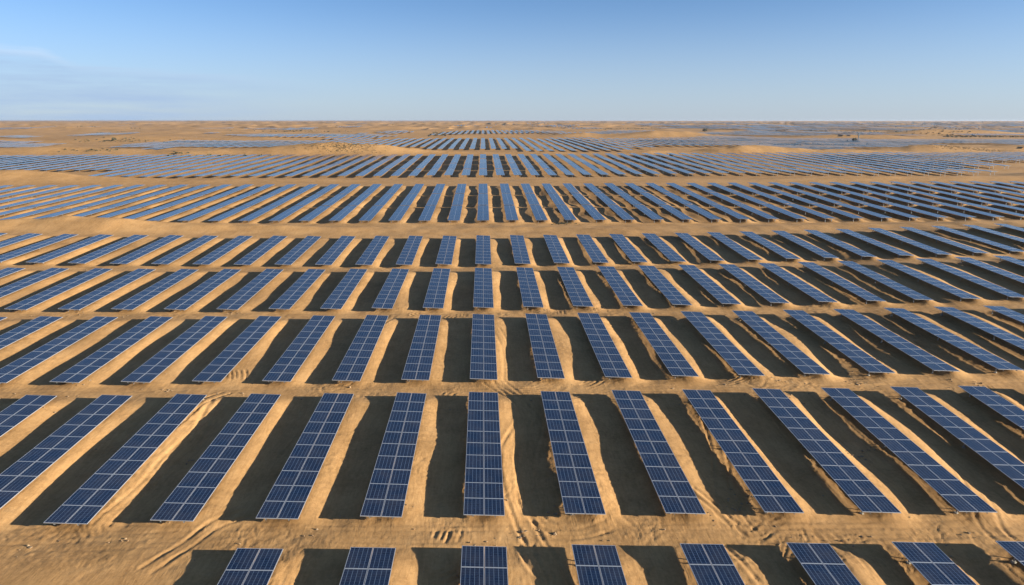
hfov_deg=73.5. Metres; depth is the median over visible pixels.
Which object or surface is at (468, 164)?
solar field
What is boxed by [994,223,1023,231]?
solar table
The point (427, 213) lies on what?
solar table
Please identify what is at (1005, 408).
solar table
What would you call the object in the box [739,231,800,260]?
solar table
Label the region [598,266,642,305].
solar table
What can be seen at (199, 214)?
solar table
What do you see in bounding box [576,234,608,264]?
solar table
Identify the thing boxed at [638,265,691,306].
solar table
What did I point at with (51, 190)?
solar table
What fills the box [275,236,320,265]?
solar table
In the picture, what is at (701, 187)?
solar table
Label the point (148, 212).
solar table
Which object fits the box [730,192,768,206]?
solar table
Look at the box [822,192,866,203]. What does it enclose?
solar table
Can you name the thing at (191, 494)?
solar table
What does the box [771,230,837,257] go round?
solar table
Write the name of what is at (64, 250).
solar table
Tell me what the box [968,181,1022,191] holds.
solar table
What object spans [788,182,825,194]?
solar table
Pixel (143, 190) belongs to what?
solar table
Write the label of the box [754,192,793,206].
solar table
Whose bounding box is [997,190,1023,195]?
solar table
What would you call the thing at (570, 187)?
solar table
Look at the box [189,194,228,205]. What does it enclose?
solar table
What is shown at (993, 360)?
solar table
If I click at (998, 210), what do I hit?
solar table
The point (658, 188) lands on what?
solar table
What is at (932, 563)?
solar table
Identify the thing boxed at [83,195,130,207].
solar table
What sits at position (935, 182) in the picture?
solar table
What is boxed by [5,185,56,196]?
solar table
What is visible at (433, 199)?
solar table
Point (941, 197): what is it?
solar table
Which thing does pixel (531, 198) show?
solar table
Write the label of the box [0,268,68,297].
solar table
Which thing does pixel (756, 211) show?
solar table
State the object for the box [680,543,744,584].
solar table
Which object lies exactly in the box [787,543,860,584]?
solar table
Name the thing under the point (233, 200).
solar table
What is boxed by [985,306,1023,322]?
solar table
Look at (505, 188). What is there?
solar table
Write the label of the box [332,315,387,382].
solar table
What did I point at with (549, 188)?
solar table
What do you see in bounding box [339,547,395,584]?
solar table
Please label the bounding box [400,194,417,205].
solar table
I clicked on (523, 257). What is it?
solar table
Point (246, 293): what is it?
solar table
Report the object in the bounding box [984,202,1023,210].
solar table
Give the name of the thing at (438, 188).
solar table
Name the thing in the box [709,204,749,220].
solar table
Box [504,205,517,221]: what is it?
solar table
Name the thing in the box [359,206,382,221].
solar table
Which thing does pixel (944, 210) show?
solar table
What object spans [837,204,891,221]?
solar table
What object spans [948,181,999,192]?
solar table
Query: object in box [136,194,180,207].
solar table
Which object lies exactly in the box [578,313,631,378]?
solar table
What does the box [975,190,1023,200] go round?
solar table
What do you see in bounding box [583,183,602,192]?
solar table
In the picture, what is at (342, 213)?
solar table
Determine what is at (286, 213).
solar table
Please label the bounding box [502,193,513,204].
solar table
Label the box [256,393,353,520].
solar table
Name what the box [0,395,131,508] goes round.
solar table
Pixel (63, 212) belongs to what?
solar table
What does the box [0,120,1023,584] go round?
sand ground
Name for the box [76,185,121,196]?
solar table
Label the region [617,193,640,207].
solar table
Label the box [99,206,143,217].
solar table
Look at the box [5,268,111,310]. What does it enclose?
solar table
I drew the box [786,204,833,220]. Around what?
solar table
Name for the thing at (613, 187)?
solar table
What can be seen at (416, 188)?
solar table
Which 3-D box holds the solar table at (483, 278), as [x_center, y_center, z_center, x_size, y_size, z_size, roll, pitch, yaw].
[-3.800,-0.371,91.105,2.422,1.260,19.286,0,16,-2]
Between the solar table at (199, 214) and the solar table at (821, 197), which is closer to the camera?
the solar table at (199, 214)
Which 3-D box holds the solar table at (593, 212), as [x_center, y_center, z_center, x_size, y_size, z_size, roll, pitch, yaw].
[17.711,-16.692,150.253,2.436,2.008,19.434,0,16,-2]
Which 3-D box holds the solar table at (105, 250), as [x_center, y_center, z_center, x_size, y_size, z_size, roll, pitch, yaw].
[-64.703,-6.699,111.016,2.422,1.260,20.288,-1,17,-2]
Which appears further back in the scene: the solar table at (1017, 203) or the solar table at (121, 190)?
the solar table at (121, 190)
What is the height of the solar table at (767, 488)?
1.260 m
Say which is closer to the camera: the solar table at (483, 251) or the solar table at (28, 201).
the solar table at (483, 251)
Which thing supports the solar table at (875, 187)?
on the sand ground
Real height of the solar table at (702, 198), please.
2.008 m
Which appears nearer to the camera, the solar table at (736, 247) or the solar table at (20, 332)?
the solar table at (20, 332)
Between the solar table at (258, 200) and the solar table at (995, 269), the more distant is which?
the solar table at (258, 200)
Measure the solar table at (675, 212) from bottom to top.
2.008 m
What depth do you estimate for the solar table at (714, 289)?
90.75 m
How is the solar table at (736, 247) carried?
on the sand ground
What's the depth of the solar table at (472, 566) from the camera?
35.78 m
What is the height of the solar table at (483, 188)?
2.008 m
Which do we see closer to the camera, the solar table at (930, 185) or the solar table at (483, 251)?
the solar table at (483, 251)
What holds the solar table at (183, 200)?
on the sand ground
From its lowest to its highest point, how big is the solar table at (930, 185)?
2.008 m
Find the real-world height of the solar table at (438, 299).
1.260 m
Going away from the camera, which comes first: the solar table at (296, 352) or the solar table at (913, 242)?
the solar table at (296, 352)
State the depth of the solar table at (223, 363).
66.55 m
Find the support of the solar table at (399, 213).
on the sand ground
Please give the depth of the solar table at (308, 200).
164.84 m
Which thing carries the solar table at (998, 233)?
on the sand ground
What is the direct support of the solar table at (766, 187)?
on the sand ground
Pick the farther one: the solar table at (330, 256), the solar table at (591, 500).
the solar table at (330, 256)
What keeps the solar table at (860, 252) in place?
on the sand ground
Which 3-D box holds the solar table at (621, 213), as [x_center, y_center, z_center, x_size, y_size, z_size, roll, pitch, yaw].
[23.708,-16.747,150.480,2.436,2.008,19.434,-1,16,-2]
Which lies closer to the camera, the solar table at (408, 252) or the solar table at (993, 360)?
the solar table at (993, 360)
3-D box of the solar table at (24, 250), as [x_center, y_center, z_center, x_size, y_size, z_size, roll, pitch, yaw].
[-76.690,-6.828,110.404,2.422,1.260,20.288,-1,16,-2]
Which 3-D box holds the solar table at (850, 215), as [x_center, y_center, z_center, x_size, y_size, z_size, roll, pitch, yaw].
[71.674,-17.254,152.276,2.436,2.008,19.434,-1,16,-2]
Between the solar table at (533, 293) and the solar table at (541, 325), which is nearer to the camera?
the solar table at (541, 325)
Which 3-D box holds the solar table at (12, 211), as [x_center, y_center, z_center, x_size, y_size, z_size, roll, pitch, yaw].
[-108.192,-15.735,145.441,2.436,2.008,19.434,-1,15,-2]
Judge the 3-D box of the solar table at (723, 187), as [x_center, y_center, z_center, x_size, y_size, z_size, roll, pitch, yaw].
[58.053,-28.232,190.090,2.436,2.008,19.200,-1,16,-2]
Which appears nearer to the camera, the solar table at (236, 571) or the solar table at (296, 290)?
the solar table at (236, 571)
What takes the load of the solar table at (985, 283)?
on the sand ground
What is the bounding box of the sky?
[0,0,1023,119]
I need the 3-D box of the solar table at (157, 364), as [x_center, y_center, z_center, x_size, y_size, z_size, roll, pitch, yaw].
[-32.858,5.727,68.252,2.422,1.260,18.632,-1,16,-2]
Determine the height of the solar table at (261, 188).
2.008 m
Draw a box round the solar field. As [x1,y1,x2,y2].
[0,122,1023,178]
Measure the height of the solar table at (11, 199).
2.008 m
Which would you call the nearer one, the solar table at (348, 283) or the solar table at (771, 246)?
the solar table at (348, 283)
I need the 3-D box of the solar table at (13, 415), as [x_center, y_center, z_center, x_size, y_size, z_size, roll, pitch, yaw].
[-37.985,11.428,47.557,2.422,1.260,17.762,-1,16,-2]
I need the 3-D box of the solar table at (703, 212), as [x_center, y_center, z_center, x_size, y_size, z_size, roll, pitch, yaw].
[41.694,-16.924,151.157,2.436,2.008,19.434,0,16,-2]
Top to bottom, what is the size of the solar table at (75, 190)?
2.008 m
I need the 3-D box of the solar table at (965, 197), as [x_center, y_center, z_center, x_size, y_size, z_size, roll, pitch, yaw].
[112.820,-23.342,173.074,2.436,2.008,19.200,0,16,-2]
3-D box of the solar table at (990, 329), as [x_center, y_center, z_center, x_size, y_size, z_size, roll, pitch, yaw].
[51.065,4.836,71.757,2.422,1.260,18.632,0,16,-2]
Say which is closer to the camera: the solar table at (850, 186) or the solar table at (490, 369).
the solar table at (490, 369)
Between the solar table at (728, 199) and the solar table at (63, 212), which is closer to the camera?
the solar table at (63, 212)
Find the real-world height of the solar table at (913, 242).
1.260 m
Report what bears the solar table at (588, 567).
on the sand ground
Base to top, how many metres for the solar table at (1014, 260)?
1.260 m
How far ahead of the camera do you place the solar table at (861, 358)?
69.14 m
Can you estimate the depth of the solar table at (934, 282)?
92.13 m
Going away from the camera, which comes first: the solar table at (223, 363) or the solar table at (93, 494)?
the solar table at (93, 494)
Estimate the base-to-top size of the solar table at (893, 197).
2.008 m
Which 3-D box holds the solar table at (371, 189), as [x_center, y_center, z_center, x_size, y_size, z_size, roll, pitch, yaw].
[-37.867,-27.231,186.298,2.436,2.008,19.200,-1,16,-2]
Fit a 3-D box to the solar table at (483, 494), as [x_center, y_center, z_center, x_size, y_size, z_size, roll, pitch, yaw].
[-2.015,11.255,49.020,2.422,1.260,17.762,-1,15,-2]
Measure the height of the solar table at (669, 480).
1.260 m
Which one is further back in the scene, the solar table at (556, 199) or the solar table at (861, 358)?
the solar table at (556, 199)
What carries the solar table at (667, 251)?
on the sand ground
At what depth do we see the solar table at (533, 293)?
89.73 m
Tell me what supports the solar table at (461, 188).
on the sand ground
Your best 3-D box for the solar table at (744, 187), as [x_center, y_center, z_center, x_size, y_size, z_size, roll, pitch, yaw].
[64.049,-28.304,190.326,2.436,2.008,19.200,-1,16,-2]
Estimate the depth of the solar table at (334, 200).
164.97 m
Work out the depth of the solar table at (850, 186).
190.65 m
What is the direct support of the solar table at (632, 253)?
on the sand ground
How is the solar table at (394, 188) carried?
on the sand ground
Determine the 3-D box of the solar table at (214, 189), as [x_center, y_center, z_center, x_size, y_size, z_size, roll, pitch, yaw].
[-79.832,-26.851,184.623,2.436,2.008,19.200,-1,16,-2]
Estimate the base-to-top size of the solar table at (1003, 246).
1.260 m
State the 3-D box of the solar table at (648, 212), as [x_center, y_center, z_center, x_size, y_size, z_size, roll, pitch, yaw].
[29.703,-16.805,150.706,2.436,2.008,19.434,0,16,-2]
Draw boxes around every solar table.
[0,185,34,192]
[0,195,34,202]
[0,195,58,208]
[0,207,33,215]
[0,207,60,219]
[0,233,41,247]
[0,234,77,262]
[0,268,24,277]
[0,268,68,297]
[0,316,62,348]
[0,316,117,383]
[0,395,56,436]
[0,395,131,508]
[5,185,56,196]
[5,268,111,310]
[26,195,82,208]
[27,234,112,263]
[28,185,78,196]
[33,207,87,218]
[43,394,206,525]
[50,316,172,383]
[52,185,99,196]
[53,195,106,207]
[58,268,155,310]
[68,235,148,264]
[74,206,116,216]
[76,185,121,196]
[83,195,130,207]
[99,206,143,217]
[100,185,142,194]
[110,195,153,207]
[111,235,181,264]
[111,269,196,310]
[121,316,226,383]
[124,185,164,194]
[125,206,170,218]
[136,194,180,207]
[147,206,197,221]
[148,185,186,194]
[150,394,279,522]
[151,235,217,265]
[162,194,204,205]
[164,269,239,310]
[174,185,208,193]
[177,206,223,222]
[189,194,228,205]
[192,316,280,382]
[193,236,252,265]
[198,184,231,195]
[208,206,250,221]
[215,194,252,206]
[217,269,283,310]
[217,548,282,584]
[221,184,253,195]
[234,236,286,265]
[238,206,276,222]
[241,194,275,205]
[245,184,274,193]
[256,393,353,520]
[262,315,334,382]
[268,184,296,193]
[268,194,299,206]
[268,269,325,309]
[269,206,303,222]
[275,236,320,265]
[292,184,317,195]
[295,194,323,205]
[299,206,330,222]
[315,184,338,193]
[315,236,354,265]
[320,269,366,309]
[321,194,346,205]
[329,206,356,221]
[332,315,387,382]
[339,184,360,193]
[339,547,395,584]
[347,194,370,205]
[356,236,388,265]
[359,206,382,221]
[360,392,425,518]
[362,184,381,193]
[372,268,408,310]
[374,194,393,205]
[385,184,402,193]
[388,206,409,222]
[396,236,422,265]
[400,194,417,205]
[401,315,440,380]
[409,184,423,193]
[418,205,435,221]
[423,268,449,309]
[426,194,440,204]
[432,184,444,193]
[436,236,456,265]
[448,205,461,222]
[452,194,463,204]
[455,184,465,193]
[460,546,507,584]
[464,392,504,516]
[470,314,496,380]
[473,268,493,307]
[475,235,490,264]
[477,205,488,221]
[478,184,487,193]
[478,194,487,204]
[500,184,510,192]
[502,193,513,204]
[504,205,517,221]
[510,235,530,263]
[516,267,542,309]
[521,184,533,192]
[525,193,539,204]
[525,313,564,379]
[530,205,547,222]
[541,391,605,515]
[542,184,556,192]
[543,235,569,263]
[548,193,565,204]
[556,205,576,222]
[557,267,592,308]
[562,183,579,192]
[571,193,590,204]
[572,544,626,584]
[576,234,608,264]
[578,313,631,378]
[582,205,605,222]
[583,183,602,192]
[594,193,616,206]
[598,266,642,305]
[604,183,624,192]
[608,205,634,222]
[609,234,646,262]
[612,390,705,515]
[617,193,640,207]
[625,183,647,194]
[629,312,698,377]
[633,205,663,221]
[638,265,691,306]
[640,193,666,204]
[642,233,685,262]
[646,183,668,192]
[659,205,691,221]
[663,193,691,206]
[666,183,691,194]
[675,233,724,262]
[679,265,740,304]
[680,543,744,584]
[681,311,764,377]
[682,389,803,514]
[684,204,720,222]
[685,192,717,206]
[687,183,714,191]
[707,232,762,261]
[708,183,737,194]
[708,192,742,206]
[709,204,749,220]
[719,264,788,305]
[729,183,759,194]
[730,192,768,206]
[732,310,829,376]
[735,204,778,221]
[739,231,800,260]
[747,182,782,191]
[752,388,900,514]
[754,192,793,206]
[759,263,836,303]
[760,204,806,221]
[768,182,805,194]
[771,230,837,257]
[776,192,816,206]
[784,310,894,375]
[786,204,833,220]
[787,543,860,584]
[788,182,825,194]
[798,262,884,303]
[799,192,841,205]
[805,230,876,258]
[809,182,847,193]
[812,204,862,221]
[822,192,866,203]
[822,388,997,513]
[829,182,870,193]
[834,309,959,373]
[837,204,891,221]
[837,229,914,257]
[838,261,932,302]
[842,191,891,205]
[851,182,892,193]
[860,203,919,220]
[865,191,917,205]
[869,228,951,256]
[871,182,915,193]
[876,259,980,300]
[885,203,945,220]
[885,308,1022,372]
[888,191,941,205]
[889,181,937,193]
[891,387,1023,487]
[892,542,976,584]
[901,227,987,255]
[911,182,957,192]
[911,191,964,204]
[911,203,974,220]
[915,258,1023,299]
[928,181,979,192]
[933,226,1023,253]
[934,191,988,204]
[935,307,1023,348]
[937,203,1003,218]
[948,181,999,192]
[955,257,1023,282]
[956,191,1014,204]
[959,386,1023,428]
[962,203,1023,219]
[965,225,1023,241]
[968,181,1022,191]
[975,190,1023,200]
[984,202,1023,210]
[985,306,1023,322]
[989,181,1023,187]
[993,255,1023,265]
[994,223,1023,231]
[995,541,1023,565]
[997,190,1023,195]
[1008,202,1023,205]
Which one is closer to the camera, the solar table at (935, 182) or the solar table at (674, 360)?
the solar table at (674, 360)
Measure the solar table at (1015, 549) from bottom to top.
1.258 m
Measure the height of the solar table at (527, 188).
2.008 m
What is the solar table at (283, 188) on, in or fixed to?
on the sand ground
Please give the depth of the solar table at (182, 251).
110.02 m
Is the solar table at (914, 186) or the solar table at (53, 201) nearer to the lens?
the solar table at (53, 201)
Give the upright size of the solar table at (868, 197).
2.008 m
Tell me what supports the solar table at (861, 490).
on the sand ground
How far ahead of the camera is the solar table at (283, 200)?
164.72 m
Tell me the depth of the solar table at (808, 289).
91.37 m
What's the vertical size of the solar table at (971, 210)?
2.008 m
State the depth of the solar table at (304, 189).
183.93 m
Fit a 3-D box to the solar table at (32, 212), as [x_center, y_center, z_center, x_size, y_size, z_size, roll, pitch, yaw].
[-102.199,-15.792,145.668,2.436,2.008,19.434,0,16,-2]
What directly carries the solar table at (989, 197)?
on the sand ground
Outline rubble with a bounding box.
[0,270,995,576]
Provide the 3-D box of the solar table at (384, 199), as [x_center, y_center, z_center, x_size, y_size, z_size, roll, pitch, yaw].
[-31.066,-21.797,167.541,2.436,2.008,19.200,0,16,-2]
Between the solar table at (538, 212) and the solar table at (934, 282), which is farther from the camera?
the solar table at (538, 212)
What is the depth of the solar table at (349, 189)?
184.22 m
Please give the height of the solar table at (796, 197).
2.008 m
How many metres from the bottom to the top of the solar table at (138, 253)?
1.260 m
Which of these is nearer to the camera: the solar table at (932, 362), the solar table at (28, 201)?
the solar table at (932, 362)
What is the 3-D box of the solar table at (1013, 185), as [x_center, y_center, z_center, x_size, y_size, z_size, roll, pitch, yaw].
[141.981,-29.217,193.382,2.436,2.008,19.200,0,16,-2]
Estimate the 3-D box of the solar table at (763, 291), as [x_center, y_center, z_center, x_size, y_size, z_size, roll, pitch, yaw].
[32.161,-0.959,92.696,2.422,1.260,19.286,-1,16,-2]
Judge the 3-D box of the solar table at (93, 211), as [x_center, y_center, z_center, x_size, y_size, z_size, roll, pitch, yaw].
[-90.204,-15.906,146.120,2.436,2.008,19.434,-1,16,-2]
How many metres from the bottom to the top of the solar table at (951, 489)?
1.260 m
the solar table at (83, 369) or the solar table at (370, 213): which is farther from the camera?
the solar table at (370, 213)
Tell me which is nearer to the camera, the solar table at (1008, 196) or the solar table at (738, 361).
the solar table at (738, 361)
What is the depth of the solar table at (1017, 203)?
161.37 m
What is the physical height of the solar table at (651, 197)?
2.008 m
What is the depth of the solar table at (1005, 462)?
51.03 m
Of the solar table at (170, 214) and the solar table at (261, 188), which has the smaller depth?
the solar table at (170, 214)
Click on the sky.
(60, 59)
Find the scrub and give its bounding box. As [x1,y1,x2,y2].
[7,121,1023,224]
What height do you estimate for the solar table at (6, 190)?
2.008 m
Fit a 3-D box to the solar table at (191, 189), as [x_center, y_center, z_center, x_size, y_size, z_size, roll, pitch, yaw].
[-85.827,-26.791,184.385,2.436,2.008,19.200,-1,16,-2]
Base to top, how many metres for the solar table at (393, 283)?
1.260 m
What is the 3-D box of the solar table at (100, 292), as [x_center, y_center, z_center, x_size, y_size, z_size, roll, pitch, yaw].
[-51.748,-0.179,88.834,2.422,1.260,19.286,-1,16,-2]
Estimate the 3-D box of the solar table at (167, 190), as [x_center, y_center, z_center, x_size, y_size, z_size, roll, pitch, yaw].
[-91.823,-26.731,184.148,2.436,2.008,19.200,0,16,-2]
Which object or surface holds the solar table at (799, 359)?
on the sand ground
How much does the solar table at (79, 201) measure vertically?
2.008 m
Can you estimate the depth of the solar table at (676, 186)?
188.94 m
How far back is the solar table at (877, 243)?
115.25 m
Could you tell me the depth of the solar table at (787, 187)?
188.88 m
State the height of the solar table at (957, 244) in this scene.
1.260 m
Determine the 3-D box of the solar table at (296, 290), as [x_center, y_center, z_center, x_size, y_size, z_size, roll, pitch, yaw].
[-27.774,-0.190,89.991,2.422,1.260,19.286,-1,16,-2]
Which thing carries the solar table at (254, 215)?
on the sand ground
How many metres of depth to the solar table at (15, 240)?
114.86 m
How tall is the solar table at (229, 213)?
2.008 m
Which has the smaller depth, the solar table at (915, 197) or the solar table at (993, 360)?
the solar table at (993, 360)
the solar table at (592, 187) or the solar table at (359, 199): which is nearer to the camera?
the solar table at (359, 199)
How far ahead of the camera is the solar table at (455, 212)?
147.47 m
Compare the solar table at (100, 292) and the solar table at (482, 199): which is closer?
the solar table at (100, 292)
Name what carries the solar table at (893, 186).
on the sand ground
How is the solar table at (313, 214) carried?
on the sand ground
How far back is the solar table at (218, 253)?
110.42 m
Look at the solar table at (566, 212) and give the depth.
148.98 m
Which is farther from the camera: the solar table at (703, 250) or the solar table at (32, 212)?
the solar table at (32, 212)
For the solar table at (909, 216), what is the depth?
151.67 m
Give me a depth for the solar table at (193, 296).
87.76 m
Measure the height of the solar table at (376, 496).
1.260 m
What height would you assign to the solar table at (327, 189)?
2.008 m
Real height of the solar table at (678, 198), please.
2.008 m
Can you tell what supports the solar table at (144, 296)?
on the sand ground
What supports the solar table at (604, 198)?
on the sand ground
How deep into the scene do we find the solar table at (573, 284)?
90.04 m
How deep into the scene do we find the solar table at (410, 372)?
67.31 m
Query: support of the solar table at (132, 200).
on the sand ground
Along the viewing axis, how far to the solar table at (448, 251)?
112.05 m
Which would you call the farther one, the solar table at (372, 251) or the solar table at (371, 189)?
the solar table at (371, 189)
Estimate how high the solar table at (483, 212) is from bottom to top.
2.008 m
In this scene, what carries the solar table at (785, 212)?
on the sand ground
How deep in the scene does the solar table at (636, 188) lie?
186.97 m
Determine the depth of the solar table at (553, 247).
112.95 m
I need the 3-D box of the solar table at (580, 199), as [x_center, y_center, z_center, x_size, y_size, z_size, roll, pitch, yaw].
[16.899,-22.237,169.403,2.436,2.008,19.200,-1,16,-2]
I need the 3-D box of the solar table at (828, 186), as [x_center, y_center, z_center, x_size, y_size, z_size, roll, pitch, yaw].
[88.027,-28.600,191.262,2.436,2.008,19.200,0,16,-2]
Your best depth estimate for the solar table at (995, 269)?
96.75 m
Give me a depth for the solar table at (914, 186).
190.46 m
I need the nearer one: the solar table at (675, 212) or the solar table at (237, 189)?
the solar table at (675, 212)
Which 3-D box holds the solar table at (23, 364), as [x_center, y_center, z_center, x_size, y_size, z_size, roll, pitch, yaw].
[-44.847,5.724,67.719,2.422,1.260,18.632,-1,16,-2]
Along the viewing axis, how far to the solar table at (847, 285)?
91.63 m
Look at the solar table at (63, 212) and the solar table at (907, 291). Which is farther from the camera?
the solar table at (63, 212)
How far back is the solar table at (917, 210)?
151.63 m
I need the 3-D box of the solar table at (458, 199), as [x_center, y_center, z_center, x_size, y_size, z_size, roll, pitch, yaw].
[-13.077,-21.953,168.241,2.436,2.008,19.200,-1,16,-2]
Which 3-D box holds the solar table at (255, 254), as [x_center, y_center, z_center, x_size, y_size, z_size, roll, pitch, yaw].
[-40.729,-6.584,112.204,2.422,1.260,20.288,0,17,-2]
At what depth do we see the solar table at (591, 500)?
46.87 m
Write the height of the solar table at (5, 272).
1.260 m

